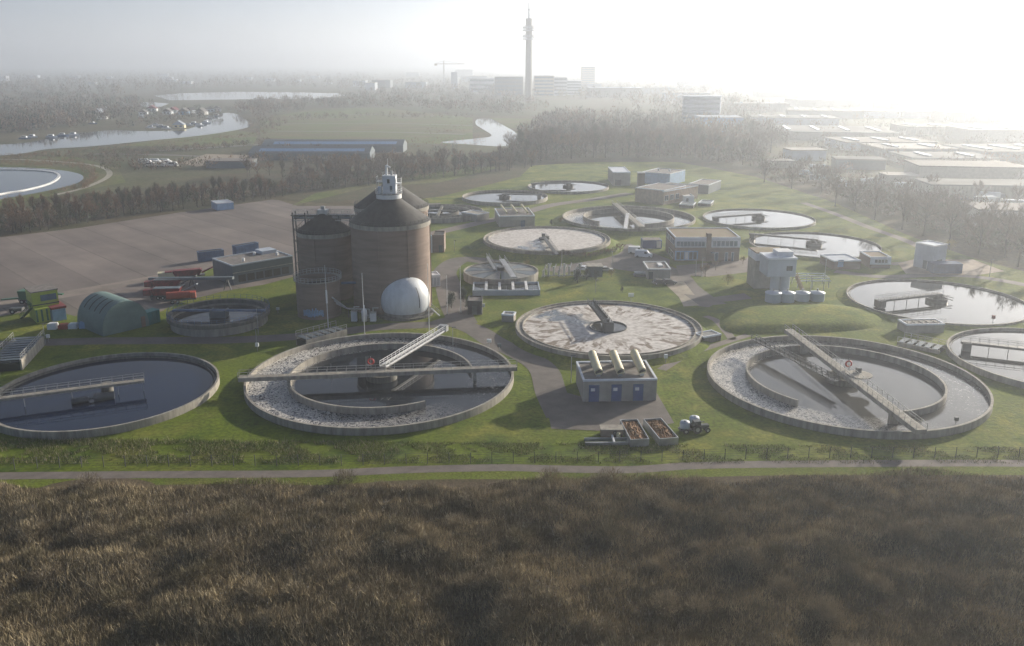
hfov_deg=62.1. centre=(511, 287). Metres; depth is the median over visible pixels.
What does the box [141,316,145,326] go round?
door
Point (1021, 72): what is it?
distant building
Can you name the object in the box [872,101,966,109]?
warehouse
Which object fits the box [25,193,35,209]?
bare tree
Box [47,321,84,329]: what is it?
crate row
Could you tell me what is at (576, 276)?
shrub
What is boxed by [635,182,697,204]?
workshop
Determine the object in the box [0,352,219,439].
settling tank
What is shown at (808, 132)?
warehouse
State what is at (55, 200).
bare tree
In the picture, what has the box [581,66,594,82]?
tower block
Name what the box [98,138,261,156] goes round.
hedge rows
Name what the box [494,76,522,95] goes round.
office block
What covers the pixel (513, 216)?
blower building
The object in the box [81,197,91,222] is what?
bare tree
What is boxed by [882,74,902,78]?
distant building
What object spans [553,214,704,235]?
grass bank
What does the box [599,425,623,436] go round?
storage box
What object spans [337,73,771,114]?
distant woods
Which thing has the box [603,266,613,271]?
parked car
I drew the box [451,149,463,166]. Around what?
bare tree
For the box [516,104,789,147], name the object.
distant woods
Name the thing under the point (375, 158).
bare tree
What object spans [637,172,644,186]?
exhaust stack
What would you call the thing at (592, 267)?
pump station
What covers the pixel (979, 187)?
avenue tree
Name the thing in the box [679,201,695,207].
covered pit
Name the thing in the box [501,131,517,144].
bare tree
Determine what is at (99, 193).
bare tree
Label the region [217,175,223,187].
bare tree
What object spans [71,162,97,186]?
pond reeds
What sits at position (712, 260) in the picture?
shrub
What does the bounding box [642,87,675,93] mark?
warehouse
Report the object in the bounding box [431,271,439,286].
switch cabinet
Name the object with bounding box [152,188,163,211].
bare tree
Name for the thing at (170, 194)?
bare tree
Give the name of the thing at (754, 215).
scraper bridge
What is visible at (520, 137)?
bare tree
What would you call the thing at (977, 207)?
warehouse
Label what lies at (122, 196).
bare tree
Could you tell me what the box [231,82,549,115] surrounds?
distant woods
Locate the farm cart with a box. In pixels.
[9,307,24,313]
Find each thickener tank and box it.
[166,294,269,336]
[483,226,610,254]
[515,300,702,360]
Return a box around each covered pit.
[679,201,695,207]
[698,200,713,206]
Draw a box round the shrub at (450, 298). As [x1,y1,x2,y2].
[445,291,456,307]
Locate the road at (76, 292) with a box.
[0,263,212,307]
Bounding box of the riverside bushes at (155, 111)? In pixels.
[110,104,231,117]
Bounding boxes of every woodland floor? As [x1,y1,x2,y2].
[0,160,530,236]
[505,140,1023,269]
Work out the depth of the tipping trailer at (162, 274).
240.24 m
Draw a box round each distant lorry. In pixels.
[799,170,818,174]
[973,196,999,201]
[977,191,1005,198]
[1000,198,1023,202]
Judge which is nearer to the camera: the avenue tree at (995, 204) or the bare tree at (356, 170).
the avenue tree at (995, 204)
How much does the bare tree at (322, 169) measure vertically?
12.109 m
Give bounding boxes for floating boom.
[0,169,59,194]
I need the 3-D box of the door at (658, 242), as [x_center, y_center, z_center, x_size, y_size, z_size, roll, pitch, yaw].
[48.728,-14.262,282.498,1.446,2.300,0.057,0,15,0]
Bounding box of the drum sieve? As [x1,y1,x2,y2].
[164,290,196,303]
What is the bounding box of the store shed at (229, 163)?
[206,158,257,167]
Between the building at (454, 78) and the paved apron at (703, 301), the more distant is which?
the building at (454, 78)
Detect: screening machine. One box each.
[143,283,197,299]
[144,275,196,287]
[165,266,212,276]
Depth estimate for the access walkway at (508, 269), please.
241.10 m
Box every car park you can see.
[587,244,669,271]
[676,257,747,276]
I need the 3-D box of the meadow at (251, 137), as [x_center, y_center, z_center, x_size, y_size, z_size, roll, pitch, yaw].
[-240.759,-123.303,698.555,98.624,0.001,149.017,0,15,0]
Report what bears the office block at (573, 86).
on the ground at (144, 177)
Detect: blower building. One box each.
[494,204,534,226]
[576,349,657,401]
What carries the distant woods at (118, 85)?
on the ground at (144, 177)
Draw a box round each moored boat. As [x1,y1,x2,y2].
[27,134,37,137]
[45,134,56,137]
[57,133,68,135]
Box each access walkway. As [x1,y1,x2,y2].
[379,324,448,368]
[486,253,495,269]
[499,255,515,277]
[623,210,629,228]
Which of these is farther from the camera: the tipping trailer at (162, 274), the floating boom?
the floating boom
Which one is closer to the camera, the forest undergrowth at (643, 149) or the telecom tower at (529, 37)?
the forest undergrowth at (643, 149)
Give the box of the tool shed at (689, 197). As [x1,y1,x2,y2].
[682,193,693,201]
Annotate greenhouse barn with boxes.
[248,146,374,159]
[261,139,406,151]
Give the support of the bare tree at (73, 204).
on the woodland floor at (444, 188)
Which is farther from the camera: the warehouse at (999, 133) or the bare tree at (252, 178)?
the warehouse at (999, 133)
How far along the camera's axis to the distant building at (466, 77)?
2647.54 m
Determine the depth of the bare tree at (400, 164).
445.67 m
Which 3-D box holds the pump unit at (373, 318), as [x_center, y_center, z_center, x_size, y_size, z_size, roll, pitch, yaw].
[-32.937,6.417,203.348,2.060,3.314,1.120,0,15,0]
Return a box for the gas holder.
[377,277,439,320]
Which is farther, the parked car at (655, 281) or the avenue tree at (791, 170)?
the avenue tree at (791, 170)
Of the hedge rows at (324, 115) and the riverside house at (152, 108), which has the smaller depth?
the hedge rows at (324, 115)
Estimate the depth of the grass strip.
203.95 m
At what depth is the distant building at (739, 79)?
2659.05 m
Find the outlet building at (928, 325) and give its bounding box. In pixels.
[897,318,945,333]
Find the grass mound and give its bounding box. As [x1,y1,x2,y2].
[719,304,881,333]
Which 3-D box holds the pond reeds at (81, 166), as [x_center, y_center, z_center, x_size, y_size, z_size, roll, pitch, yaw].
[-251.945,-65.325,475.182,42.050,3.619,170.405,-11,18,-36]
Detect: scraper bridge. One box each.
[0,373,143,406]
[496,191,541,198]
[531,180,575,187]
[712,210,766,221]
[749,230,825,245]
[874,288,952,307]
[961,335,1023,354]
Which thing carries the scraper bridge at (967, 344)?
on the settling tank at (999, 365)
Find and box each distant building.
[156,73,168,75]
[352,80,367,86]
[365,82,377,89]
[372,80,392,87]
[405,81,427,87]
[406,72,419,75]
[455,69,472,76]
[461,76,469,81]
[470,75,486,77]
[488,84,494,91]
[581,83,601,90]
[617,79,626,82]
[648,72,665,79]
[677,81,689,89]
[680,74,701,79]
[688,74,700,79]
[688,80,707,84]
[699,82,722,87]
[728,84,740,91]
[731,77,747,81]
[750,83,765,89]
[763,77,774,80]
[817,84,843,87]
[834,75,844,80]
[857,68,870,76]
[879,81,901,85]
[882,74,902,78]
[901,84,923,87]
[902,72,918,75]
[914,86,934,87]
[915,81,933,86]
[942,80,952,85]
[952,80,968,86]
[1017,69,1023,75]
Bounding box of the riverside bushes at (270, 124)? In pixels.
[247,115,286,128]
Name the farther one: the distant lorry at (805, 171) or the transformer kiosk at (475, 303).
the distant lorry at (805, 171)
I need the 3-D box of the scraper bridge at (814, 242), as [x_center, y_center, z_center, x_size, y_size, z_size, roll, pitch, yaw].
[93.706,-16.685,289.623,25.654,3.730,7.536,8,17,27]
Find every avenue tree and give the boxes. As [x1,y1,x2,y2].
[760,158,772,181]
[785,163,803,188]
[799,154,812,166]
[810,162,835,193]
[829,163,844,176]
[829,177,845,205]
[838,176,868,210]
[861,183,890,219]
[866,174,882,194]
[889,190,919,229]
[896,180,916,204]
[908,190,947,235]
[922,171,939,183]
[929,183,950,208]
[931,195,978,244]
[952,192,975,227]
[959,207,996,254]
[970,179,990,201]
[981,198,1012,227]
[993,204,1023,257]
[999,212,1023,266]
[1008,182,1023,202]
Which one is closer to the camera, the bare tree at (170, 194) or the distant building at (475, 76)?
the bare tree at (170, 194)
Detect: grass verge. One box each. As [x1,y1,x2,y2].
[0,456,1023,471]
[0,466,1023,487]
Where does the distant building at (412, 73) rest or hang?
on the ground at (144, 177)
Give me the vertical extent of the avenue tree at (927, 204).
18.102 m
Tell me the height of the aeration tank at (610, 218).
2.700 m
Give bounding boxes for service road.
[0,321,439,347]
[431,193,631,234]
[433,318,566,417]
[434,257,506,324]
[545,261,725,305]
[833,270,1023,285]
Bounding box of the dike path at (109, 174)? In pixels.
[3,159,112,194]
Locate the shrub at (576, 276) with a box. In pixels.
[572,269,581,282]
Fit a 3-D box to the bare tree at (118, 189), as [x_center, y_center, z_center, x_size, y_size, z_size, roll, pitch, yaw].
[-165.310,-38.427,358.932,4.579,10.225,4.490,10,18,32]
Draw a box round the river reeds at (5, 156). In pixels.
[0,126,279,159]
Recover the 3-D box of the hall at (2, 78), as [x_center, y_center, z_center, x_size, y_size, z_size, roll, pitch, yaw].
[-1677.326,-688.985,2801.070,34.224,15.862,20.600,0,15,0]
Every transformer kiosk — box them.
[431,231,445,252]
[467,296,482,314]
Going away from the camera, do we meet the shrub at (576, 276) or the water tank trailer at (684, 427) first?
the water tank trailer at (684, 427)
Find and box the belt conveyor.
[148,276,233,289]
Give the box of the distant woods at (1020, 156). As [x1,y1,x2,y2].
[722,94,1023,178]
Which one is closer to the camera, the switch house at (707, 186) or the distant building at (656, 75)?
the switch house at (707, 186)
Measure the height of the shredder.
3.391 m
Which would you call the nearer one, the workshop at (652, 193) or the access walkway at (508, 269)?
the access walkway at (508, 269)
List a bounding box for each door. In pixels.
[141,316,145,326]
[238,274,245,281]
[247,273,254,280]
[256,271,263,278]
[265,269,271,276]
[273,268,280,275]
[282,266,288,273]
[472,306,476,314]
[589,385,599,401]
[611,384,621,400]
[633,384,643,400]
[656,241,660,247]
[714,252,718,260]
[724,252,727,260]
[838,260,843,266]
[922,260,926,268]
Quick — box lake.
[155,92,344,99]
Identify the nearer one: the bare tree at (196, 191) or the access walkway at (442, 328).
the access walkway at (442, 328)
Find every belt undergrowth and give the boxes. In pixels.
[0,181,311,232]
[281,155,539,192]
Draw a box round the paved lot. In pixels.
[0,200,439,315]
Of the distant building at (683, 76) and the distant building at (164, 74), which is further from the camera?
the distant building at (164, 74)
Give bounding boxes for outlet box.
[501,311,515,321]
[694,330,721,341]
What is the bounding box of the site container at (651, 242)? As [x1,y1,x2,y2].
[641,237,661,248]
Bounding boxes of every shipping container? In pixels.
[145,308,160,324]
[197,248,223,261]
[232,241,258,254]
[927,261,962,273]
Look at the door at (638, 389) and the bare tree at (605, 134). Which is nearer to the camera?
the door at (638, 389)
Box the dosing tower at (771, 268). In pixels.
[746,247,803,290]
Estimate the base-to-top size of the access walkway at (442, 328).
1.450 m
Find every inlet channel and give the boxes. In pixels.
[0,330,44,371]
[295,321,346,345]
[897,332,946,353]
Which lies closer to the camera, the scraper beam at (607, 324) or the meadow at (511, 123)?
the scraper beam at (607, 324)
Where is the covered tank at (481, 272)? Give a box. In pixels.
[463,262,537,284]
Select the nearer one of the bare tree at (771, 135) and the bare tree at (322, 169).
the bare tree at (322, 169)
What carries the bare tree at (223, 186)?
on the woodland floor at (444, 188)
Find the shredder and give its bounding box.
[1,289,63,303]
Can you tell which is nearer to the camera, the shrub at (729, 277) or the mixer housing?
the mixer housing
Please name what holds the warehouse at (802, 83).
on the ground at (144, 177)
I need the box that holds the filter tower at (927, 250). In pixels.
[913,240,947,268]
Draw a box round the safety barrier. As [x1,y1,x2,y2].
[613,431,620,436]
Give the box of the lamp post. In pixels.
[571,355,575,381]
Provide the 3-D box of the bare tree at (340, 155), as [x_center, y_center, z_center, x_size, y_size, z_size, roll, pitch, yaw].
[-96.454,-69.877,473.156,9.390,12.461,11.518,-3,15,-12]
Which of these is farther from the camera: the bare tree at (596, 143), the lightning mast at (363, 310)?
the bare tree at (596, 143)
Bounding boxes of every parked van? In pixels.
[628,246,644,253]
[635,249,652,257]
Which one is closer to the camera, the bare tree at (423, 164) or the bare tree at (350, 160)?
the bare tree at (423, 164)
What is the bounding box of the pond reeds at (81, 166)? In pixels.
[0,158,99,192]
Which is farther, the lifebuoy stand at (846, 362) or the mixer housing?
the mixer housing
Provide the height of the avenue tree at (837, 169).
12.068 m
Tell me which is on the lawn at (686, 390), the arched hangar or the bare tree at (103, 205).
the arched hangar
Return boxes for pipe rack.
[332,297,369,317]
[791,273,830,287]
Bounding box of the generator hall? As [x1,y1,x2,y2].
[642,168,684,183]
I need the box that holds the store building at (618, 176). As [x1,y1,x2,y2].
[608,167,630,185]
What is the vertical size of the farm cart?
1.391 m
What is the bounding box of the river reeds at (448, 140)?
[406,136,481,146]
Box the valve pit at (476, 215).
[461,209,488,221]
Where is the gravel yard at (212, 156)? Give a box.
[184,154,248,165]
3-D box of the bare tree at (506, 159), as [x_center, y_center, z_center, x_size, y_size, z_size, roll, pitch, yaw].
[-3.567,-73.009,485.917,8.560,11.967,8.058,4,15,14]
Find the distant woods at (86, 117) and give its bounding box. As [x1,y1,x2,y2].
[0,89,154,130]
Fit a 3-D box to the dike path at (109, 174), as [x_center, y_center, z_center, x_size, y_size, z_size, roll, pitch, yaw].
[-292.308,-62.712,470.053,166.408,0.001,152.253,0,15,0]
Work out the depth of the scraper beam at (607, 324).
194.44 m
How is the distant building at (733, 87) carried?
on the ground at (144, 177)
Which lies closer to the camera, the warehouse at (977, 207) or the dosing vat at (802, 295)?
the dosing vat at (802, 295)
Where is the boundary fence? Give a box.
[2,447,1020,469]
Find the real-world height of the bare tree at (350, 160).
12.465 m
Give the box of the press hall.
[212,247,293,284]
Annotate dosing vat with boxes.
[765,288,781,302]
[780,288,794,302]
[795,288,809,301]
[809,288,824,301]
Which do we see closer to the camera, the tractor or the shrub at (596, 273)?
the tractor
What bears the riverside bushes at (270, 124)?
on the ground at (144, 177)
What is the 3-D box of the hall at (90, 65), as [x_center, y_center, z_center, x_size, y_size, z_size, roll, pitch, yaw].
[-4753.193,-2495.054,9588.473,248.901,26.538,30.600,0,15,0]
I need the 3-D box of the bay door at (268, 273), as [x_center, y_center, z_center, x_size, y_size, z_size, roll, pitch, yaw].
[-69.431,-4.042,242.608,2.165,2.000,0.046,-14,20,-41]
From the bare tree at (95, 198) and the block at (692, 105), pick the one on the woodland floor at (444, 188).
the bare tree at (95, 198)
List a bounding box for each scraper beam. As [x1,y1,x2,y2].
[539,233,558,254]
[587,298,613,332]
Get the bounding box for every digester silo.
[296,213,353,300]
[349,198,431,315]
[354,184,428,215]
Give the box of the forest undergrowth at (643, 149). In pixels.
[502,129,773,166]
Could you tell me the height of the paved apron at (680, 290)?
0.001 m
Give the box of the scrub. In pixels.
[0,464,1023,645]
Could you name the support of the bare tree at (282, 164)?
on the woodland floor at (444, 188)
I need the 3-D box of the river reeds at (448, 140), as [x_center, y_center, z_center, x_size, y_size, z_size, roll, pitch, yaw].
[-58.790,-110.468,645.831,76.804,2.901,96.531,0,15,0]
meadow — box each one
[0,156,125,205]
[122,130,258,145]
[260,108,472,144]
[292,166,502,205]
[490,118,541,142]
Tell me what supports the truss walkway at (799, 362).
on the aeration tank at (937, 395)
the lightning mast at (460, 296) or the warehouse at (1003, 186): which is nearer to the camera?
the lightning mast at (460, 296)
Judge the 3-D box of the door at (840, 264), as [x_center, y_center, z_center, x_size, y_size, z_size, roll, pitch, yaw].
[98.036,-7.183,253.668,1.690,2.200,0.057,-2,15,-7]
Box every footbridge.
[237,359,516,385]
[612,201,644,228]
[784,324,927,434]
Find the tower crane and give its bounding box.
[434,61,464,84]
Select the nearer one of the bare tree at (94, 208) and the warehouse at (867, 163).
the bare tree at (94, 208)
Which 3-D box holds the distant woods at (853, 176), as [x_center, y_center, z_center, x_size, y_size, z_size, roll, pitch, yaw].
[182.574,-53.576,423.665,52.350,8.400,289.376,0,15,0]
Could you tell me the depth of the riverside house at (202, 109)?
998.95 m
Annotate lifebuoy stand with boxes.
[367,356,373,364]
[845,358,851,369]
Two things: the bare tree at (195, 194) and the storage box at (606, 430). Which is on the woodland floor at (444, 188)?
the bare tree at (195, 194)
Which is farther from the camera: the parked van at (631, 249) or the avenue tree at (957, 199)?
the avenue tree at (957, 199)
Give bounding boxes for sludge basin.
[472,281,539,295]
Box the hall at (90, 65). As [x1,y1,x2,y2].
[79,65,101,66]
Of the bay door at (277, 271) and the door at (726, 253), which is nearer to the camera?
the bay door at (277, 271)
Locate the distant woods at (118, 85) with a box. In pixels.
[0,68,373,95]
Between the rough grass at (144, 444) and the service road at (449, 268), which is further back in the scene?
the service road at (449, 268)
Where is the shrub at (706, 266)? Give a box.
[700,263,712,274]
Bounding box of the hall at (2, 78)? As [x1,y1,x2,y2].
[0,76,9,80]
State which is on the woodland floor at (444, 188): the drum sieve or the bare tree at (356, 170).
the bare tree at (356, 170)
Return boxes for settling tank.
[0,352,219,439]
[462,190,547,205]
[528,180,608,193]
[703,208,815,229]
[749,231,881,257]
[846,279,1023,325]
[946,327,1023,388]
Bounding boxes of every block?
[469,78,494,91]
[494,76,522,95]
[534,75,553,96]
[554,77,566,95]
[567,80,581,94]
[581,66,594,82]
[682,95,721,124]
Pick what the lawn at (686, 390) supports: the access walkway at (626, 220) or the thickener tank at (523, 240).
the thickener tank at (523, 240)
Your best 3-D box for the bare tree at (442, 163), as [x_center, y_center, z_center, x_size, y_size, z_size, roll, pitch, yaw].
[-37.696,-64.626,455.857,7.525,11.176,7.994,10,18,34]
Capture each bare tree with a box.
[0,198,16,215]
[1,195,15,210]
[13,198,25,214]
[15,194,24,204]
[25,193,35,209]
[36,192,47,210]
[50,194,61,209]
[55,201,65,226]
[64,191,70,203]
[65,198,77,222]
[71,193,80,213]
[76,201,83,222]
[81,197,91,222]
[85,187,100,204]
[87,199,98,220]
[92,192,100,204]
[97,193,108,217]
[100,194,109,217]
[102,189,112,209]
[112,197,120,214]
[115,186,124,207]
[117,188,124,213]
[125,192,133,213]
[127,185,138,206]
[127,197,137,211]
[130,186,141,205]
[136,195,142,211]
[145,195,150,207]
[149,189,164,210]
[151,183,159,203]
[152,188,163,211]
[154,187,168,210]
[166,183,173,202]
[168,188,175,210]
[170,181,176,202]
[179,185,186,208]
[184,182,189,195]
[192,190,198,207]
[193,185,199,205]
[196,182,210,197]
[198,185,205,205]
[209,175,216,188]
[209,188,215,200]
[213,180,230,198]
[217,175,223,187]
[224,179,234,200]
[239,178,247,201]
[240,158,251,176]
[242,158,255,174]
[248,176,257,192]
[251,162,261,172]
[254,173,267,191]
[256,176,262,198]
[261,160,273,174]
[262,178,270,199]
[266,179,273,197]
[279,160,285,175]
[295,161,302,174]
[302,169,320,189]
[319,159,333,178]
[331,151,344,164]
[343,152,356,170]
[350,163,362,184]
[353,154,364,168]
[370,154,379,169]
[374,158,386,179]
[396,159,405,175]
[403,154,411,167]
[416,149,427,157]
[417,159,431,177]
[418,156,427,169]
[428,153,441,176]
[433,147,445,169]
[438,157,448,176]
[439,147,450,159]
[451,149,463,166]
[451,154,458,175]
[461,154,467,173]
[466,159,478,173]
[469,151,477,164]
[474,150,488,158]
[478,158,484,172]
[487,155,495,171]
[492,156,503,171]
[493,150,502,164]
[496,144,505,154]
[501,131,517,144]
[502,151,510,169]
[502,152,513,170]
[505,139,517,152]
[513,129,524,148]
[526,126,545,154]
[526,147,539,166]
[585,129,605,157]
[590,132,599,157]
[599,127,616,157]
[743,127,768,143]
[744,138,760,165]
[763,125,781,152]
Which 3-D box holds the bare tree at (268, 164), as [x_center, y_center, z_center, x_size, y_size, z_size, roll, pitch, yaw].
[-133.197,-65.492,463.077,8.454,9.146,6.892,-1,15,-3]
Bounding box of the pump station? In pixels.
[542,262,603,276]
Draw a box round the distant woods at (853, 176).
[763,147,1023,232]
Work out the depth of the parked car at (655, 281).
236.66 m
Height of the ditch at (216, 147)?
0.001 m
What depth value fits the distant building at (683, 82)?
1892.66 m
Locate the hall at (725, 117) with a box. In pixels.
[694,115,743,131]
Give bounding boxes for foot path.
[657,334,750,369]
[703,316,736,339]
[802,203,915,264]
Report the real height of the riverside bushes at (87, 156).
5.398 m
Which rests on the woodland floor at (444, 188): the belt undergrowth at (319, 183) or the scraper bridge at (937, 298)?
the belt undergrowth at (319, 183)
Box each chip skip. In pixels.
[620,419,648,446]
[643,418,678,445]
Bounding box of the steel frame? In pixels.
[584,435,627,444]
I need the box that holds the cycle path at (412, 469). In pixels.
[0,460,1023,478]
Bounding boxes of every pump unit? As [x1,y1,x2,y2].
[350,306,358,321]
[361,305,369,321]
[370,307,377,321]
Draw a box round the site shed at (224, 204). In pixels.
[211,199,233,210]
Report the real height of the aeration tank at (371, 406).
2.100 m
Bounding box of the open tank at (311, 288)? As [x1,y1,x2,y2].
[293,268,355,319]
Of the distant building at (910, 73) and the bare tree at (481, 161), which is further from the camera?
the distant building at (910, 73)
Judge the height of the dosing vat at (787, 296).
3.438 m
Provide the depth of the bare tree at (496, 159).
479.07 m
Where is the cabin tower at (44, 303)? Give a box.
[19,283,66,322]
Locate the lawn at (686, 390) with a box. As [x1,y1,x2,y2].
[0,162,1023,467]
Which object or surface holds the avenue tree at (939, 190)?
on the woodland floor at (995, 252)
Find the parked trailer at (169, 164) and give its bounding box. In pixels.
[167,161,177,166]
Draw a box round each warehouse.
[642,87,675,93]
[662,92,710,100]
[707,82,753,87]
[729,101,789,111]
[748,114,839,125]
[753,90,813,97]
[761,158,795,167]
[771,125,898,140]
[773,81,852,85]
[783,147,827,160]
[784,98,867,106]
[785,108,863,118]
[809,87,870,93]
[824,137,937,150]
[831,156,886,169]
[847,79,944,84]
[858,88,956,95]
[860,109,931,118]
[860,143,958,156]
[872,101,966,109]
[878,172,920,184]
[890,123,971,134]
[890,152,1000,163]
[904,160,1023,178]
[914,92,1023,101]
[914,178,1023,199]
[931,110,1023,122]
[942,144,1023,161]
[945,126,1023,141]
[947,77,1023,82]
[963,201,1023,228]
[967,85,1023,92]
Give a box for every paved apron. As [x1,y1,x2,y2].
[666,281,697,305]
[685,293,751,306]
[898,259,1002,274]
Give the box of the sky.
[0,0,1023,64]
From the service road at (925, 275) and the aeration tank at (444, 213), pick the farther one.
the aeration tank at (444, 213)
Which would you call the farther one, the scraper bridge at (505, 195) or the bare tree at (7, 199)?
the scraper bridge at (505, 195)
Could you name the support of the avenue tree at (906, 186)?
on the woodland floor at (995, 252)
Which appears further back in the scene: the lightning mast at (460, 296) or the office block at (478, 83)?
the office block at (478, 83)
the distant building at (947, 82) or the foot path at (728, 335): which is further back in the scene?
the distant building at (947, 82)
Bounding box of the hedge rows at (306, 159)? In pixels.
[99,137,459,169]
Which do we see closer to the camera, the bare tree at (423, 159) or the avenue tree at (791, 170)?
the avenue tree at (791, 170)
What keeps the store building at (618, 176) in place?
on the lawn at (686, 390)
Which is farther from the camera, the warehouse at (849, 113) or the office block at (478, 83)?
the office block at (478, 83)
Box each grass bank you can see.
[470,238,623,262]
[507,320,710,365]
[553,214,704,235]
[741,237,889,261]
[836,282,1023,330]
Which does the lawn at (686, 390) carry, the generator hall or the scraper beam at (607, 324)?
the generator hall
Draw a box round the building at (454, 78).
[451,72,457,88]
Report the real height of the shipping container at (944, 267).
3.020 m
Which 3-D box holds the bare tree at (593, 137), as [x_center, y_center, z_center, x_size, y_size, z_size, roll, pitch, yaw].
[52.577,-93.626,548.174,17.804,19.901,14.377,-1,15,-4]
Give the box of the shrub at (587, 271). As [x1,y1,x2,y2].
[583,268,590,278]
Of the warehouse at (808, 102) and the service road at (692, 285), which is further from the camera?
the warehouse at (808, 102)
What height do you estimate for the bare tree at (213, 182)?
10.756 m
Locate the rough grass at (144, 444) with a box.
[0,436,1023,464]
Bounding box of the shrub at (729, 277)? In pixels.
[723,272,734,282]
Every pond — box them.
[0,167,82,198]
[122,102,168,107]
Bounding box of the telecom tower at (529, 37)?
[522,1,534,100]
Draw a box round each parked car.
[576,265,585,270]
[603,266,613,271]
[652,278,663,284]
[662,278,676,284]
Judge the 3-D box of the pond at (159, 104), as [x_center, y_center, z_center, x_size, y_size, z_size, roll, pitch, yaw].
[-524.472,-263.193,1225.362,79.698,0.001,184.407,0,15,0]
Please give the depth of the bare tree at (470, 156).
503.19 m
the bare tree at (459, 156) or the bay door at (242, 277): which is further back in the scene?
the bare tree at (459, 156)
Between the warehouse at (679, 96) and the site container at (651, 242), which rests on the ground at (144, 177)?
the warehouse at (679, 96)
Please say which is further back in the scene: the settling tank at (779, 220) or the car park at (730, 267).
the settling tank at (779, 220)
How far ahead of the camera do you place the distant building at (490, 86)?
1746.06 m
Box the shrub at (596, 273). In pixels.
[593,270,598,281]
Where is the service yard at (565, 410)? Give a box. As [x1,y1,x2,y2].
[542,385,673,430]
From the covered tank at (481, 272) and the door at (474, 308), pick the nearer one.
the door at (474, 308)
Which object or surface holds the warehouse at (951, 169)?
on the ground at (144, 177)
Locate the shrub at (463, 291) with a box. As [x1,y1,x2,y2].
[459,286,467,301]
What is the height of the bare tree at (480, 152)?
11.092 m
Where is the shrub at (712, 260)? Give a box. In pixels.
[710,258,718,269]
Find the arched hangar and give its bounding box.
[77,291,149,336]
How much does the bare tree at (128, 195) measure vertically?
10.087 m
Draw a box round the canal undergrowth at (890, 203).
[755,155,1023,256]
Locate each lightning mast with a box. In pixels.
[324,265,328,327]
[362,283,365,333]
[427,263,429,333]
[460,280,461,312]
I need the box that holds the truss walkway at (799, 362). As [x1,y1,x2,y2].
[751,335,839,381]
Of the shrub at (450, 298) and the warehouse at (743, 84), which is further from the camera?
the warehouse at (743, 84)
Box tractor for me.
[690,419,710,433]
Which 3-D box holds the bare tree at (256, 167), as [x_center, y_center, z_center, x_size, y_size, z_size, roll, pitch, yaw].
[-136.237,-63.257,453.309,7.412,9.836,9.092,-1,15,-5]
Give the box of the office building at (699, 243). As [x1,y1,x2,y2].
[665,227,740,261]
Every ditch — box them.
[99,153,198,156]
[159,144,259,150]
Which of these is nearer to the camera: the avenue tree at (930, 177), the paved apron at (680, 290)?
the paved apron at (680, 290)
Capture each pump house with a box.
[643,261,670,278]
[820,254,860,269]
[859,251,891,267]
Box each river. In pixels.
[0,113,249,154]
[442,118,516,145]
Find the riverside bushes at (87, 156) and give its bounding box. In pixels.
[0,145,149,164]
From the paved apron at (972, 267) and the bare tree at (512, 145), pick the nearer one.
the paved apron at (972, 267)
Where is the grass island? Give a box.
[196,269,213,276]
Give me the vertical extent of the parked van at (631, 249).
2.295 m
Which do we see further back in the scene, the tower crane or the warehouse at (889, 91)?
the tower crane
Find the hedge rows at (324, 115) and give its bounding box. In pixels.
[260,110,467,121]
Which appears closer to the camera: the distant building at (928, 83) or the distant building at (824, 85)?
the distant building at (824, 85)
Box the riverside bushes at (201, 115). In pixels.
[116,110,222,127]
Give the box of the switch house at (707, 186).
[689,179,720,193]
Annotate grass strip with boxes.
[0,314,32,326]
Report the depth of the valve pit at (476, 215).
332.66 m
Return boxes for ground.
[0,65,1023,270]
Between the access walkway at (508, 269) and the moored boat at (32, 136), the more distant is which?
the moored boat at (32, 136)
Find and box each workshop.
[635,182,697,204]
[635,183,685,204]
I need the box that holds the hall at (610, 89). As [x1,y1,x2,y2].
[586,87,641,96]
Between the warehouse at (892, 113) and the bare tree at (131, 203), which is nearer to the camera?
the bare tree at (131, 203)
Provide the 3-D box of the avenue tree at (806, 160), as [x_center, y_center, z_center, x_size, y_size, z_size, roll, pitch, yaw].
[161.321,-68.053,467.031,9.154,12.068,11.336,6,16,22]
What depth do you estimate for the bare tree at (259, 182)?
381.02 m
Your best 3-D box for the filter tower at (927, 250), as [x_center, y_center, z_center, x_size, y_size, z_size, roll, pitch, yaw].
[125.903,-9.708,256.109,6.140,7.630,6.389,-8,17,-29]
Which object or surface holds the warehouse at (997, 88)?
on the ground at (144, 177)
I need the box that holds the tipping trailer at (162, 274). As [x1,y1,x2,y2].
[157,271,178,276]
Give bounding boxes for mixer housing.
[375,159,401,199]
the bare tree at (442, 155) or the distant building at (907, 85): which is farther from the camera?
the distant building at (907, 85)
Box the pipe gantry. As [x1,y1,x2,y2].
[290,206,362,275]
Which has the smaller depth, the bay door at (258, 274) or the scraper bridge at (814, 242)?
the bay door at (258, 274)
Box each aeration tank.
[243,332,513,435]
[428,204,482,222]
[562,206,695,230]
[707,335,993,439]
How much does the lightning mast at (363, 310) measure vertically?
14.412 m
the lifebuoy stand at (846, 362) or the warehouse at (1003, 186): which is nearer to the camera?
the lifebuoy stand at (846, 362)
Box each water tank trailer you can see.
[678,420,692,433]
[689,415,703,423]
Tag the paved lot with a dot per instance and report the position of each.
(79, 258)
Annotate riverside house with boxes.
[138,109,147,114]
[147,105,157,110]
[162,108,173,114]
[172,120,185,127]
[177,107,189,114]
[195,108,207,114]
[205,106,214,111]

